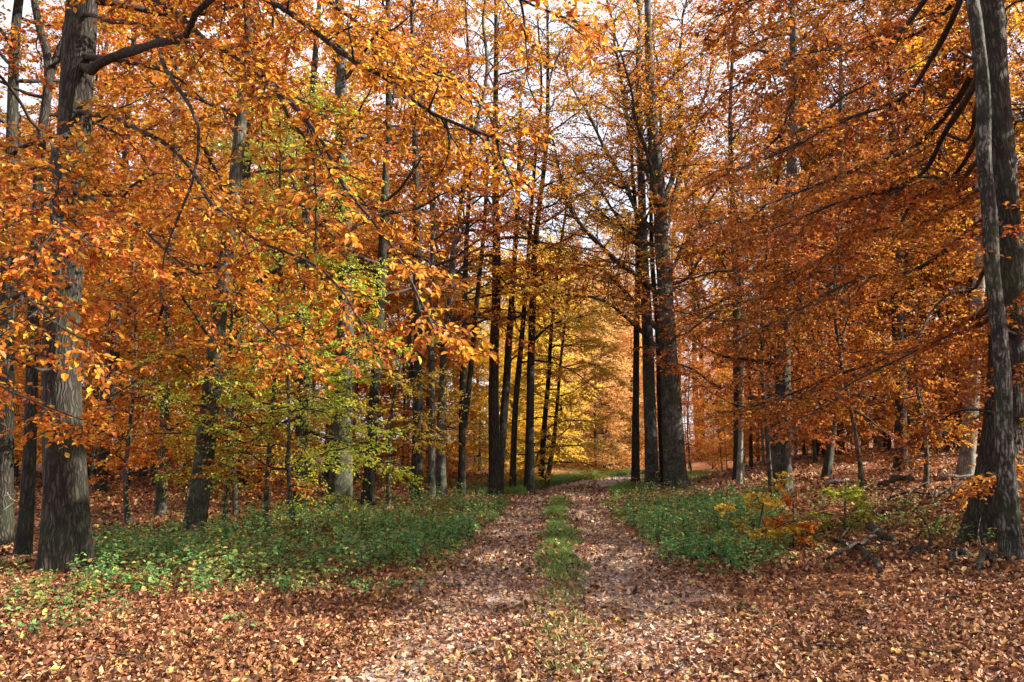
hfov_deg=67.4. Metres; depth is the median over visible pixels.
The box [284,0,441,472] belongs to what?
beech tree
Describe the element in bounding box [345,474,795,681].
path
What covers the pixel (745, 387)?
young beech
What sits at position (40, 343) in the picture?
young beech
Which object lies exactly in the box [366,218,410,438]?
beech tree
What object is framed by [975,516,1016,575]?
dead branch
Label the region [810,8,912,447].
beech tree
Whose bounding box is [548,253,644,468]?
beech tree
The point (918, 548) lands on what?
dead branch
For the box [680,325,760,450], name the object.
young beech
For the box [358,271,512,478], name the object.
young beech
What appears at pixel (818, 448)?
beech tree
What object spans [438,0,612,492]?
beech tree
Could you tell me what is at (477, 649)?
fallen twig
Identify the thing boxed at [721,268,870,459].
young beech
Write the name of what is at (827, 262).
beech tree
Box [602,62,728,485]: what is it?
beech tree
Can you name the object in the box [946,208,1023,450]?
young beech
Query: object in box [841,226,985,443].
young beech
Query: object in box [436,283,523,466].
beech tree
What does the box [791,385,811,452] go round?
young beech
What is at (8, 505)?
dead branch
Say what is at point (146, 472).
beech tree
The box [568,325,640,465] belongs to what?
beech tree
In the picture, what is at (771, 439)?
birch tree
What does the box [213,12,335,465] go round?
beech tree
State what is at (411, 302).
beech tree
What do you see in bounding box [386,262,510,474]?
young beech
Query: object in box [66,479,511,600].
undergrowth
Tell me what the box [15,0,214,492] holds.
beech tree
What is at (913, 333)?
beech tree
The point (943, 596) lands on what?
fallen twig
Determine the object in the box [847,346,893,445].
young beech
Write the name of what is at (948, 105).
beech tree
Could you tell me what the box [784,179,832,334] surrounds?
birch tree
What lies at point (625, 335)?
beech tree
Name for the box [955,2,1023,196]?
beech tree
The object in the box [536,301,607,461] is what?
beech tree
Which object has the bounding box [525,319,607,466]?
beech tree
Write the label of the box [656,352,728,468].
young beech
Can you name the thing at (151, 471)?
beech tree
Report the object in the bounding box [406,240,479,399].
beech tree
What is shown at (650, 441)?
beech tree
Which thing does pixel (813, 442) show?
young beech
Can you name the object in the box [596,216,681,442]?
beech tree
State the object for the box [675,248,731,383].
beech tree
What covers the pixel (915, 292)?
birch tree
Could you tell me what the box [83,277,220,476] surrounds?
young beech
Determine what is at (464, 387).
beech tree
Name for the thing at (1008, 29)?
beech tree
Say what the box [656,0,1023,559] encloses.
beech tree
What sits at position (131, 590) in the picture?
ground cover
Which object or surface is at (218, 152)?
beech tree
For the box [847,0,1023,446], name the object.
beech tree
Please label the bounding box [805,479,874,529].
young beech
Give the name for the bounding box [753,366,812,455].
young beech
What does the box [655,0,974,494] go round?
beech tree
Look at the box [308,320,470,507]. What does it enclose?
young beech
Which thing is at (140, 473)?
beech tree
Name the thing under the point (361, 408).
young beech
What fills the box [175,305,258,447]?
young beech
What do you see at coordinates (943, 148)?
beech tree
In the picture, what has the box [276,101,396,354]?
beech tree
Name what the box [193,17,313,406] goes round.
beech tree
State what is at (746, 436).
young beech
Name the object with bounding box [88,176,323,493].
young beech
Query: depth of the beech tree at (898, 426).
20.69 m
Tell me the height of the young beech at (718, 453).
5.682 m
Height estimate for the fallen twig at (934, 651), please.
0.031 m
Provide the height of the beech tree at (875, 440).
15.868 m
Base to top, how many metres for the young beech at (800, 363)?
8.121 m
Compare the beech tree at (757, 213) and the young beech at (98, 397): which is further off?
the beech tree at (757, 213)
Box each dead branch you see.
[0,492,18,516]
[823,507,895,573]
[824,478,848,484]
[864,523,911,548]
[877,474,912,486]
[896,523,938,562]
[931,546,973,567]
[939,474,973,479]
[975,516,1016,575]
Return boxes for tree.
[0,0,173,545]
[0,0,234,557]
[0,0,622,573]
[1,0,155,294]
[14,154,50,471]
[14,154,51,435]
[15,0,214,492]
[17,0,208,477]
[17,109,56,237]
[17,142,49,391]
[43,1,232,472]
[82,0,419,534]
[90,0,357,486]
[91,0,294,515]
[100,107,203,475]
[118,227,189,474]
[122,122,206,485]
[125,60,258,466]
[129,208,195,472]
[134,118,217,465]
[166,31,278,459]
[167,106,228,417]
[169,0,489,511]
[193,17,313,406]
[205,0,424,511]
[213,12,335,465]
[228,81,328,483]
[228,113,297,463]
[248,235,284,469]
[250,0,479,506]
[260,176,318,473]
[271,25,428,477]
[273,146,334,476]
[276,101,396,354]
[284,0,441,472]
[309,0,553,500]
[321,212,401,400]
[352,120,426,465]
[353,0,533,478]
[353,0,562,495]
[357,106,454,476]
[359,0,500,497]
[364,0,586,496]
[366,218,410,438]
[384,117,449,472]
[389,261,438,406]
[390,0,593,495]
[395,196,444,453]
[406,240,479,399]
[413,0,640,493]
[423,251,556,470]
[435,236,525,470]
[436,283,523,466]
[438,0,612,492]
[456,260,579,468]
[458,248,575,468]
[468,252,561,470]
[481,274,586,470]
[485,228,606,471]
[488,252,565,446]
[489,0,784,491]
[501,152,625,481]
[512,242,629,460]
[518,250,611,467]
[521,230,610,455]
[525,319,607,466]
[536,275,631,466]
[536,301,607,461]
[540,40,748,487]
[545,0,740,489]
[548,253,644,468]
[565,208,687,457]
[567,302,644,467]
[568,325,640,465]
[582,281,642,456]
[583,265,657,456]
[592,329,658,465]
[593,269,658,453]
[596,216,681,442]
[598,311,658,466]
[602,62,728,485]
[629,0,853,479]
[648,183,706,397]
[653,112,739,459]
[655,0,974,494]
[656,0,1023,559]
[658,146,751,452]
[665,171,732,456]
[675,0,1023,545]
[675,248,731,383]
[685,87,809,467]
[689,217,745,444]
[696,128,811,485]
[708,95,803,435]
[714,0,839,374]
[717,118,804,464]
[721,1,890,455]
[724,161,805,356]
[732,0,974,477]
[736,161,800,462]
[741,114,845,455]
[747,67,834,297]
[751,115,832,460]
[757,1,864,443]
[782,33,886,451]
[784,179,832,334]
[786,97,876,453]
[793,93,903,412]
[798,95,884,451]
[799,0,1023,470]
[802,100,872,447]
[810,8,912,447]
[819,5,972,442]
[821,111,885,448]
[823,68,934,449]
[826,107,910,448]
[829,119,927,452]
[844,128,914,449]
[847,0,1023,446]
[848,50,964,449]
[873,150,953,446]
[877,0,1023,416]
[877,0,1023,479]
[880,64,972,446]
[881,144,953,446]
[886,54,974,448]
[895,1,974,432]
[914,0,1023,238]
[914,146,967,448]
[920,46,1023,296]
[922,168,984,402]
[923,5,1019,447]
[936,143,1023,317]
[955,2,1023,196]
[965,0,1023,223]
[1011,73,1023,196]
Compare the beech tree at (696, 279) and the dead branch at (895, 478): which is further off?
the beech tree at (696, 279)
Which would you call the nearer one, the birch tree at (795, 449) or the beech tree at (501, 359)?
the birch tree at (795, 449)
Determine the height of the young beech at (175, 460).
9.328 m
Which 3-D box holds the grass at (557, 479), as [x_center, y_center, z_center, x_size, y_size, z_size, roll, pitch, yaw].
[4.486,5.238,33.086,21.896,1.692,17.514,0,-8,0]
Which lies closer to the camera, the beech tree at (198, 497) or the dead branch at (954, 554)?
the dead branch at (954, 554)
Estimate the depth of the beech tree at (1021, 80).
27.92 m
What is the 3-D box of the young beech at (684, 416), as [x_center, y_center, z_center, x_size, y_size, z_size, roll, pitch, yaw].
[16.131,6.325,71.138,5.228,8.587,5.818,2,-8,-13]
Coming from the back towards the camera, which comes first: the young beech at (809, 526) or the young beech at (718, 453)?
the young beech at (718, 453)
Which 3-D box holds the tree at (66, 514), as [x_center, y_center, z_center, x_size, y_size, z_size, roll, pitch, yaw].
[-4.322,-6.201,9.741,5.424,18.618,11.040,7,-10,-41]
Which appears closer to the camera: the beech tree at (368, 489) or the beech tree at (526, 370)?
the beech tree at (368, 489)
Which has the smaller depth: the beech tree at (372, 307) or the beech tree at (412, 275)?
the beech tree at (372, 307)
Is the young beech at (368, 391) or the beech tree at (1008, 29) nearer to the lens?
the beech tree at (1008, 29)
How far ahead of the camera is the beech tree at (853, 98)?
29.14 m
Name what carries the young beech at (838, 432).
on the ground at (695, 465)
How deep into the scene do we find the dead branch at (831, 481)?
17.71 m
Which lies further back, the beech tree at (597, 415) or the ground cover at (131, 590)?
the beech tree at (597, 415)
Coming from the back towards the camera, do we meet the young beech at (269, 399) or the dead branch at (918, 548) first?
the young beech at (269, 399)
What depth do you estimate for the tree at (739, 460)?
22.21 m
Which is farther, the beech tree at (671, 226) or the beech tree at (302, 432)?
the beech tree at (671, 226)
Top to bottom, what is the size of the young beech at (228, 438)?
6.542 m
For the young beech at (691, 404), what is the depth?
42.69 m
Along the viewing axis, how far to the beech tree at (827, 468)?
20.76 m
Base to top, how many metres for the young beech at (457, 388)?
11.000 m
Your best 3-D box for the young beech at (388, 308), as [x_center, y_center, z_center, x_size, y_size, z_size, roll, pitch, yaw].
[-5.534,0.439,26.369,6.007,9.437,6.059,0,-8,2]
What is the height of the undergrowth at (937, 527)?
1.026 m
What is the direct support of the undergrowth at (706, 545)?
on the ground at (695, 465)
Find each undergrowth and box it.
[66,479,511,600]
[599,478,819,576]
[710,478,996,571]
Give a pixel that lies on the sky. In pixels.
(27, 10)
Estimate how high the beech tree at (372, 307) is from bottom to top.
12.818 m
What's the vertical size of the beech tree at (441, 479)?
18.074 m
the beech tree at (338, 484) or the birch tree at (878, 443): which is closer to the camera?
the beech tree at (338, 484)
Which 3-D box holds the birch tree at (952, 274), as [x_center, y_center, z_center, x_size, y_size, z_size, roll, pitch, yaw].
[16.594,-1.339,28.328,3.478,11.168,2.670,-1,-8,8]
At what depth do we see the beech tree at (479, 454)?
39.16 m
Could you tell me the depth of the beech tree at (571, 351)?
59.06 m
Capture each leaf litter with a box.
[0,520,1023,576]
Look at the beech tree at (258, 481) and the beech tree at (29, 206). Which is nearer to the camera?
the beech tree at (258, 481)
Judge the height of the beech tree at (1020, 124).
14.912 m
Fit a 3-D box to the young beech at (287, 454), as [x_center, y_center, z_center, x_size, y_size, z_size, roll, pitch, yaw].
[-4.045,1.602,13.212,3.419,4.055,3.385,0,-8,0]
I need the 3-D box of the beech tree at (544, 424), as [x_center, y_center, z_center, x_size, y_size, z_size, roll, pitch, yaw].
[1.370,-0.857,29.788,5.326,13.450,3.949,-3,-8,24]
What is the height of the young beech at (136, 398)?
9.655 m
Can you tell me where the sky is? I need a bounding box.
[0,0,1023,442]
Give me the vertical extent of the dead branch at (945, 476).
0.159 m
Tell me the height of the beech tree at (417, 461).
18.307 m
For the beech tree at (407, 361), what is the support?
on the ground at (695, 465)
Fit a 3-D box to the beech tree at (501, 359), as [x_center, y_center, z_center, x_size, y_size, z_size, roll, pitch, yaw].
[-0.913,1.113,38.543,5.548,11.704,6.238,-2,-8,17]
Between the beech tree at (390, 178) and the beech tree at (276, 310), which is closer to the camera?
the beech tree at (276, 310)
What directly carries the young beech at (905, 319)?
on the ground at (695, 465)
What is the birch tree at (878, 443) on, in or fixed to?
on the ground at (695, 465)
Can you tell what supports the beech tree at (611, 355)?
on the ground at (695, 465)
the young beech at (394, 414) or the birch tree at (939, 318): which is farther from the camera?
the young beech at (394, 414)
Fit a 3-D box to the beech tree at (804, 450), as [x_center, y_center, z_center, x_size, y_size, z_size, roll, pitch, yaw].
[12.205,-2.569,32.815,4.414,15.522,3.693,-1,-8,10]
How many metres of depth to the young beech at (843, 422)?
36.61 m
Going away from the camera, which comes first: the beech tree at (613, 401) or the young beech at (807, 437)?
the young beech at (807, 437)
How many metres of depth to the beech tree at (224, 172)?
25.78 m
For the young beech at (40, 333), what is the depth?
25.18 m
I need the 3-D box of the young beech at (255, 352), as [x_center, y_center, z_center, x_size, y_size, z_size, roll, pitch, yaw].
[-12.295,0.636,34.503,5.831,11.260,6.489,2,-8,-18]
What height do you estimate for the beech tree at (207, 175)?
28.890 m
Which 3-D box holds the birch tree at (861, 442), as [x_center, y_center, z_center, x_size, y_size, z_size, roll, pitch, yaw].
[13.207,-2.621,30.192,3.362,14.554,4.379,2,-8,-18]
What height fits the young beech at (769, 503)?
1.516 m
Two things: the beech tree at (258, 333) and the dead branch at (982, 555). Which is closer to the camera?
the dead branch at (982, 555)
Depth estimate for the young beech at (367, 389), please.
31.25 m
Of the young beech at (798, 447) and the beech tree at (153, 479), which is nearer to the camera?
the beech tree at (153, 479)
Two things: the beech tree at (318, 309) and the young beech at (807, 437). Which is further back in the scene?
the young beech at (807, 437)
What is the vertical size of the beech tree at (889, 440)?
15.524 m
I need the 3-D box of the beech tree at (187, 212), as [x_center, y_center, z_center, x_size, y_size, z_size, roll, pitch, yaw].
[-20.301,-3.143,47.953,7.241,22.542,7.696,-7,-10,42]
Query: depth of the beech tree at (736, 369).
24.61 m
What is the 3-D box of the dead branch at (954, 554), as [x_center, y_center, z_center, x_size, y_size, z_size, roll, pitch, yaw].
[4.995,2.462,8.665,0.326,0.241,0.869,-2,-8,13]
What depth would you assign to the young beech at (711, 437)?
37.68 m
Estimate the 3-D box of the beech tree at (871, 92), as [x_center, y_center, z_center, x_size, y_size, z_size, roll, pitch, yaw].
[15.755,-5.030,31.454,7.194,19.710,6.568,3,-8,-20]
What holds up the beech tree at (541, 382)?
on the ground at (695, 465)
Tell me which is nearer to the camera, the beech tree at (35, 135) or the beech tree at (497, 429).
the beech tree at (497, 429)
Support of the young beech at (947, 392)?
on the ground at (695, 465)
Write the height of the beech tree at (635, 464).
17.286 m
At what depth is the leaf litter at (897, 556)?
9.01 m
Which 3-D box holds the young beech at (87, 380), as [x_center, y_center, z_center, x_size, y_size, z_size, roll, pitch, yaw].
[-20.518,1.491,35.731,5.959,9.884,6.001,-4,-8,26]
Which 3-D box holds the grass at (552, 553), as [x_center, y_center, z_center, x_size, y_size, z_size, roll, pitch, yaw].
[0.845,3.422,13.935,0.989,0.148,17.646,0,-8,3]
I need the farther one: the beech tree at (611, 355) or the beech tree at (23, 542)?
the beech tree at (611, 355)
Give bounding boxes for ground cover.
[0,554,462,643]
[690,563,806,629]
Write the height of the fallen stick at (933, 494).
0.318 m
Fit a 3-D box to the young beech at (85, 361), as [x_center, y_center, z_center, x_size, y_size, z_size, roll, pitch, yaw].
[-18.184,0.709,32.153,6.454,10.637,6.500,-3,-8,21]
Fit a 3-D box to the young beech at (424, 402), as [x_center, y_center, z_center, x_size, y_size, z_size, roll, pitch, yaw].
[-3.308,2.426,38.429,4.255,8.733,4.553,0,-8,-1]
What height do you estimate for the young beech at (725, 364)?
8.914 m
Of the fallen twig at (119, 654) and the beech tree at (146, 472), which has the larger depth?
the beech tree at (146, 472)
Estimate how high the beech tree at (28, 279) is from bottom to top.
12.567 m
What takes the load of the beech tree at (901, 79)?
on the ground at (695, 465)
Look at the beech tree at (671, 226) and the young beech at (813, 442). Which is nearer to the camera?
the young beech at (813, 442)
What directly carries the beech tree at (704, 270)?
on the ground at (695, 465)
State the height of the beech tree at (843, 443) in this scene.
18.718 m
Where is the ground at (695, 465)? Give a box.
[0,440,1023,681]
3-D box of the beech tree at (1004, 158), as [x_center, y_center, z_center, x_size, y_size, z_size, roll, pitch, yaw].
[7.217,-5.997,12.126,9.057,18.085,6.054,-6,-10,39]
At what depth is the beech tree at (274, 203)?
52.41 m
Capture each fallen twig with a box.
[85,652,144,658]
[200,601,242,605]
[254,623,311,633]
[461,643,489,655]
[794,638,849,648]
[853,613,896,624]
[897,647,952,654]
[928,592,973,598]
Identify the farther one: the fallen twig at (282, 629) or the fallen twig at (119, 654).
the fallen twig at (282, 629)
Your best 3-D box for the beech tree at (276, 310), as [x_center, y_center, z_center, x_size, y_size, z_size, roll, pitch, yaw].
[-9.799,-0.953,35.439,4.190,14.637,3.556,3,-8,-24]
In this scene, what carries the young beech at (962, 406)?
on the ground at (695, 465)
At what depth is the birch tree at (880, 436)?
28.14 m
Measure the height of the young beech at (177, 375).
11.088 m
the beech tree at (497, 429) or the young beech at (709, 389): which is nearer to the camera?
the beech tree at (497, 429)
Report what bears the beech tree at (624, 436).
on the ground at (695, 465)
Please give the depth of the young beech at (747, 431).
39.45 m
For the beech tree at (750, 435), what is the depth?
29.70 m
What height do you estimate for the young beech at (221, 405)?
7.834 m
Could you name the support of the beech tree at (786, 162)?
on the ground at (695, 465)
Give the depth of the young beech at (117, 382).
38.60 m
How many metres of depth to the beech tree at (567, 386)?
39.77 m
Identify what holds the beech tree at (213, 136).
on the ground at (695, 465)
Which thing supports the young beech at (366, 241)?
on the ground at (695, 465)
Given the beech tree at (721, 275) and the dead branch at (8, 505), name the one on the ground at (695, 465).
the beech tree at (721, 275)
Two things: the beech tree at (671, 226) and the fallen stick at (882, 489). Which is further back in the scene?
the beech tree at (671, 226)
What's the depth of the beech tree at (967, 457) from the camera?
16.00 m
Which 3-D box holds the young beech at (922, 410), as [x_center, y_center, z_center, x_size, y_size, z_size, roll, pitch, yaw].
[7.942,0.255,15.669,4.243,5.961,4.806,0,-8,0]
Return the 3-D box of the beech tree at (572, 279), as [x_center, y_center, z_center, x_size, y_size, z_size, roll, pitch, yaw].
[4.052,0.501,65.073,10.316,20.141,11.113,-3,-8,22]
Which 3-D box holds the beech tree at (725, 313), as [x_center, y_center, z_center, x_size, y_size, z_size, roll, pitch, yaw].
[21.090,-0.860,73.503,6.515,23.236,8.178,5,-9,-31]
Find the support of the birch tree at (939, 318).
on the ground at (695, 465)
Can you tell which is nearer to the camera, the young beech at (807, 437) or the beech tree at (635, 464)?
the beech tree at (635, 464)
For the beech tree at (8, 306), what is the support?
on the ground at (695, 465)
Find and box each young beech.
[0,122,40,446]
[1,215,124,465]
[14,141,202,495]
[14,149,255,524]
[14,234,99,476]
[14,250,155,463]
[14,263,88,461]
[16,282,146,468]
[80,309,153,462]
[81,243,201,485]
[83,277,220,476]
[86,213,260,489]
[86,222,338,525]
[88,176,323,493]
[112,313,174,470]
[120,88,412,526]
[129,305,206,470]
[150,297,314,516]
[173,238,295,455]
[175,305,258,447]
[180,328,256,464]
[185,329,370,533]
[216,263,321,469]
[222,203,412,485]
[224,314,324,451]
[249,252,412,461]
[254,217,437,480]
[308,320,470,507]
[310,294,425,470]
[353,169,491,480]
[357,296,436,464]
[357,346,395,435]
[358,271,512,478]
[359,339,412,462]
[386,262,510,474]
[397,280,521,464]
[409,321,481,470]
[467,259,630,485]
[622,365,693,461]
[639,306,730,470]
[651,173,887,496]
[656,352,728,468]
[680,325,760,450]
[681,366,715,452]
[684,361,748,468]
[688,371,748,470]
[691,313,765,461]
[691,329,766,444]
[695,368,760,469]
[704,324,793,452]
[714,471,801,554]
[718,114,983,492]
[718,168,915,462]
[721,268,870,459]
[721,369,791,464]
[723,355,793,461]
[725,371,770,457]
[752,224,917,455]
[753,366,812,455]
[759,479,823,549]
[787,206,986,487]
[791,138,981,451]
[791,370,840,454]
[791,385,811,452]
[796,341,872,450]
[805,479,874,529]
[809,354,870,448]
[840,231,963,446]
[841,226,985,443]
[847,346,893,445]
[891,213,984,441]
[892,334,953,442]
[910,311,962,447]
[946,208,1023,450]
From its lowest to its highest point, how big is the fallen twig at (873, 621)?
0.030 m
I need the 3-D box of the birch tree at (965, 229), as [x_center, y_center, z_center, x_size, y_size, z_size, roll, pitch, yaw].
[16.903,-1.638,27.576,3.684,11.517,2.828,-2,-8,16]
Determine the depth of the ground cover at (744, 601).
7.38 m
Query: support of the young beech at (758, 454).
on the ground at (695, 465)
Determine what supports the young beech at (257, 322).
on the ground at (695, 465)
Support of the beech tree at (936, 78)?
on the ground at (695, 465)
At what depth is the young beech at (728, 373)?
59.88 m
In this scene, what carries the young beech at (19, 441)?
on the ground at (695, 465)
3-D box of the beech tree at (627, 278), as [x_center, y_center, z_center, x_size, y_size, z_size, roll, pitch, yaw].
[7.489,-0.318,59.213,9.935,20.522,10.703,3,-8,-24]
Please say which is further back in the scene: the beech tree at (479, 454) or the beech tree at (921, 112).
the beech tree at (479, 454)
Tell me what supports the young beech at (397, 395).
on the ground at (695, 465)
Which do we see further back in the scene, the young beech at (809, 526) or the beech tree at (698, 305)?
the beech tree at (698, 305)
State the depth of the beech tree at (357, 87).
31.81 m
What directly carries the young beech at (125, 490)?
on the ground at (695, 465)
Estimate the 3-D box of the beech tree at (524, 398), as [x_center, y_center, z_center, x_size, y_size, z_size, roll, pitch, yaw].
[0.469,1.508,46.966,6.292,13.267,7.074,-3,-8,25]
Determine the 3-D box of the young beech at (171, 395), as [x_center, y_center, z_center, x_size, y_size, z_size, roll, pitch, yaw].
[-4.457,-0.560,14.383,4.809,8.621,4.508,3,-8,-19]
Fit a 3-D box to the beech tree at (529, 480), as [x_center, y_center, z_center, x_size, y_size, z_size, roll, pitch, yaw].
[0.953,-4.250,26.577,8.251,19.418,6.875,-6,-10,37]
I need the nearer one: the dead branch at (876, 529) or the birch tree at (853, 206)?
the dead branch at (876, 529)
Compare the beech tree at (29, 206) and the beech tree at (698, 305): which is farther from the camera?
the beech tree at (698, 305)
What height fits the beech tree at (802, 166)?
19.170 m
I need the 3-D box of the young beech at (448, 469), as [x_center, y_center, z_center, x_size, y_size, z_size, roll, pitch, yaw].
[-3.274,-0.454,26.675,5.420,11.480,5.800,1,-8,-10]
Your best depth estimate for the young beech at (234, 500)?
16.15 m
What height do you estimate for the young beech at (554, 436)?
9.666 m
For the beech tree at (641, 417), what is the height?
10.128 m
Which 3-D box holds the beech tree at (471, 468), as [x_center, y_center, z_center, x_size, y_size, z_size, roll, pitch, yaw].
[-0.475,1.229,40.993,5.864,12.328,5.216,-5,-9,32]
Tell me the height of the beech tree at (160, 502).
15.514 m
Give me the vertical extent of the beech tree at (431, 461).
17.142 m
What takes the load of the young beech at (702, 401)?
on the ground at (695, 465)
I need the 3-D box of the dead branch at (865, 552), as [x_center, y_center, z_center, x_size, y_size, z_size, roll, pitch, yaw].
[4.550,2.625,10.309,0.863,0.598,3.138,-2,-8,17]
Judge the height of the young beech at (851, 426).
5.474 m
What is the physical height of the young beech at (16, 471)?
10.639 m
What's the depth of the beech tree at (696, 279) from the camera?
59.09 m
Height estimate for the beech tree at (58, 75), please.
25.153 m
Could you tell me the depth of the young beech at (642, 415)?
46.00 m
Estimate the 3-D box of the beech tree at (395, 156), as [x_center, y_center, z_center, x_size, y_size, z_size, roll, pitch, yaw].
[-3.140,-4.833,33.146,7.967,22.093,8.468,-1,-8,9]
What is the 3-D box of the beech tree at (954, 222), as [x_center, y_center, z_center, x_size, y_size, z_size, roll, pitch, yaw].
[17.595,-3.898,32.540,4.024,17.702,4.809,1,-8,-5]
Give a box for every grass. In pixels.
[355,445,888,494]
[522,495,612,675]
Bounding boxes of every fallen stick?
[841,478,886,495]
[887,481,930,502]
[929,476,967,501]
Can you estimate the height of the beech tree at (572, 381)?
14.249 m
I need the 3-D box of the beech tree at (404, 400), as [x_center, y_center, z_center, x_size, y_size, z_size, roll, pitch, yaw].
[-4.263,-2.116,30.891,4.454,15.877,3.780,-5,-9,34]
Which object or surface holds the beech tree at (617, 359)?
on the ground at (695, 465)
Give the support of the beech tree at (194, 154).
on the ground at (695, 465)
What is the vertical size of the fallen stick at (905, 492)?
0.333 m
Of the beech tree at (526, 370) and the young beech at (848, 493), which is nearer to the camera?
the young beech at (848, 493)
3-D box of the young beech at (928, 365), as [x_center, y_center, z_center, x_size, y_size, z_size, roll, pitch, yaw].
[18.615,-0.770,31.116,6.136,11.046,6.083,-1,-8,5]
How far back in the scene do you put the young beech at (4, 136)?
22.32 m
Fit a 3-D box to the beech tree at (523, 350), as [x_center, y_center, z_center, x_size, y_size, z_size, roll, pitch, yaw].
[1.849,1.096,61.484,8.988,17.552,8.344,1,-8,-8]
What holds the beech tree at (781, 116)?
on the ground at (695, 465)
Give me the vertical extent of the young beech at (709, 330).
7.872 m
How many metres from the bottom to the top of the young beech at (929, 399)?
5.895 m
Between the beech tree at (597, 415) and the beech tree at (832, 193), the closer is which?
the beech tree at (832, 193)
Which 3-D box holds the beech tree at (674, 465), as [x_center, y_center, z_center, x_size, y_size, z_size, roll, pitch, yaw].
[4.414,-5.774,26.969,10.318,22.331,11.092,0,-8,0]
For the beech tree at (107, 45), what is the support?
on the ground at (695, 465)
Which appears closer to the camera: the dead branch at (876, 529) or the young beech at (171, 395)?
the dead branch at (876, 529)
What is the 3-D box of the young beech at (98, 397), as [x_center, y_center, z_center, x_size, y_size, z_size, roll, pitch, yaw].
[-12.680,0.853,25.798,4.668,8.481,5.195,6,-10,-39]
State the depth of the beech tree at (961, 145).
30.13 m

